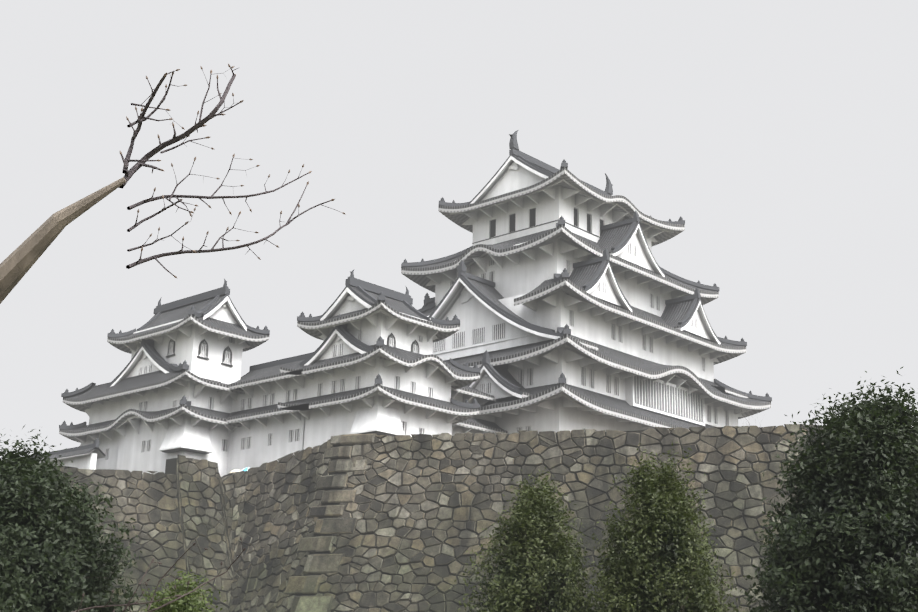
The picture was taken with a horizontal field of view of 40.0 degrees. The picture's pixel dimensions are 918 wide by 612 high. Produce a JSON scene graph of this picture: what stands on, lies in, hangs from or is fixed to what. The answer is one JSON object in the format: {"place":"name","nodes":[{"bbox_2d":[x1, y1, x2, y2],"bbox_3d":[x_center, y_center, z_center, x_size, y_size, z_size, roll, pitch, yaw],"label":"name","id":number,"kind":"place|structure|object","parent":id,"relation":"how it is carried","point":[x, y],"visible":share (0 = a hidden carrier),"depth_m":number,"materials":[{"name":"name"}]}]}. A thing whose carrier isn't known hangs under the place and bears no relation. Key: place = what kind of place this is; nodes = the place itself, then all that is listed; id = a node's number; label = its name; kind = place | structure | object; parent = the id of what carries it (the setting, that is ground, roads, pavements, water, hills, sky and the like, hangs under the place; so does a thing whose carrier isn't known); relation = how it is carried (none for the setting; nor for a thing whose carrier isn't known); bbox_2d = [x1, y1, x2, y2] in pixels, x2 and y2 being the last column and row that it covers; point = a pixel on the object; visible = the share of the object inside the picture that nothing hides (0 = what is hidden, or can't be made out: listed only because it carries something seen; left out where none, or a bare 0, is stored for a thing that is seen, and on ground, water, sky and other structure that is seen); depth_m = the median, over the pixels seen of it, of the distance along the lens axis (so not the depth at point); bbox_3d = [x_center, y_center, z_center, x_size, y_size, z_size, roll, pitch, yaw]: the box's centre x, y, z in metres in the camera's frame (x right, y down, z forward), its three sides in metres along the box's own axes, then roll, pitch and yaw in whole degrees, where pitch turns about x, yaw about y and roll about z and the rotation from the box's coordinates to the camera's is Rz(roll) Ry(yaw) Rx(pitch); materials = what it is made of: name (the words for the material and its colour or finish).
{"place":"outdoors","nodes":[
{"label":"outdoors","id":0,"kind":"place"},
{"bbox_2d":[0,63,345,303],"bbox_3d":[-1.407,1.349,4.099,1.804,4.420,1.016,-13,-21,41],"label":"branch","id":1,"kind":"object","parent":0,"point":[138,165],"depth_m":4.30,"materials":[{"name":"brown wood"}]},
{"bbox_2d":[0,0,917,456],"label":"sky","id":2,"kind":"structure","parent":0,"point":[782,134],"materials":[{"name":"white"}]},
{"label":"ground","id":3,"kind":"structure","parent":0,"visible":0},
{"bbox_2d":[0,424,146,611],"bbox_3d":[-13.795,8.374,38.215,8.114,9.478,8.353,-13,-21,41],"label":"tree","id":4,"kind":"object","parent":3,"relation":"on","point":[43,568],"visible":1,"depth_m":37.38,"materials":[{"name":"green plant"}]},
{"bbox_2d":[72,537,245,611],"bbox_3d":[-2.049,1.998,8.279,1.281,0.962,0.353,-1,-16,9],"label":"bare branches","id":5,"kind":"object","parent":3,"relation":"on","point":[152,601],"visible":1,"depth_m":8.29,"materials":[{"name":"grey"}]},
{"bbox_2d":[138,564,226,611],"bbox_3d":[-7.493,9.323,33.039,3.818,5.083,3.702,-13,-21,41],"label":"small tree wood","id":6,"kind":"object","parent":3,"relation":"on","point":[182,604],"visible":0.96,"depth_m":33.46,"materials":[{"name":"green plant"}]},
{"bbox_2d":[52,424,825,611],"bbox_3d":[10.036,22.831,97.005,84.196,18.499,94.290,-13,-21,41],"label":"stone walls","id":7,"kind":"structure","parent":3,"relation":"on","point":[360,523],"depth_m":77.00,"materials":[{"name":"grey stone"}]},
{"bbox_2d":[6,437,105,469],"bbox_3d":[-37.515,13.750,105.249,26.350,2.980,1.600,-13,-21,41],"label":"roofed wall","id":8,"kind":"structure","parent":7,"relation":"on","point":[85,456],"depth_m":97.60,"materials":[{"name":"paint"}]},
{"bbox_2d":[59,269,506,476],"bbox_3d":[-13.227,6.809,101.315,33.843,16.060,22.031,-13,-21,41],"label":"keeps","id":9,"kind":"structure","parent":7,"relation":"on","point":[178,384],"depth_m":94.31,"materials":[{"name":"paint"}]},
{"bbox_2d":[401,130,771,433],"bbox_3d":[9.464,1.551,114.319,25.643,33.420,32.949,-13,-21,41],"label":"castle keep","id":10,"kind":"structure","parent":7,"relation":"on","point":[566,299],"depth_m":105.74,"materials":[{"name":"paint"}]},
{"bbox_2d":[737,400,761,426],"bbox_3d":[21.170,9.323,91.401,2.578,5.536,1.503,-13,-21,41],"label":"bare tree","id":11,"kind":"object","parent":7,"relation":"on","point":[748,414],"visible":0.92,"depth_m":92.00,"materials":[{"name":"grey plant"}]},
{"bbox_2d":[454,467,605,611],"bbox_3d":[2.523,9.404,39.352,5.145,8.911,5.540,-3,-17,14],"label":"tree","id":12,"kind":"object","parent":3,"relation":"on","point":[553,564],"visible":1,"depth_m":39.12,"materials":[{"name":"green plant"}]},
{"bbox_2d":[567,441,748,611],"bbox_3d":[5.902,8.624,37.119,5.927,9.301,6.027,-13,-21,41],"label":"tree","id":13,"kind":"object","parent":3,"relation":"on","point":[663,514],"visible":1,"depth_m":36.80,"materials":[{"name":"green plant"}]},
{"bbox_2d":[728,366,917,611],"bbox_3d":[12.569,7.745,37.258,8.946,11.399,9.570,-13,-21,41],"label":"tree","id":14,"kind":"object","parent":3,"relation":"on","point":[852,546],"visible":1,"depth_m":36.01,"materials":[{"name":"green plant"}]}
]}

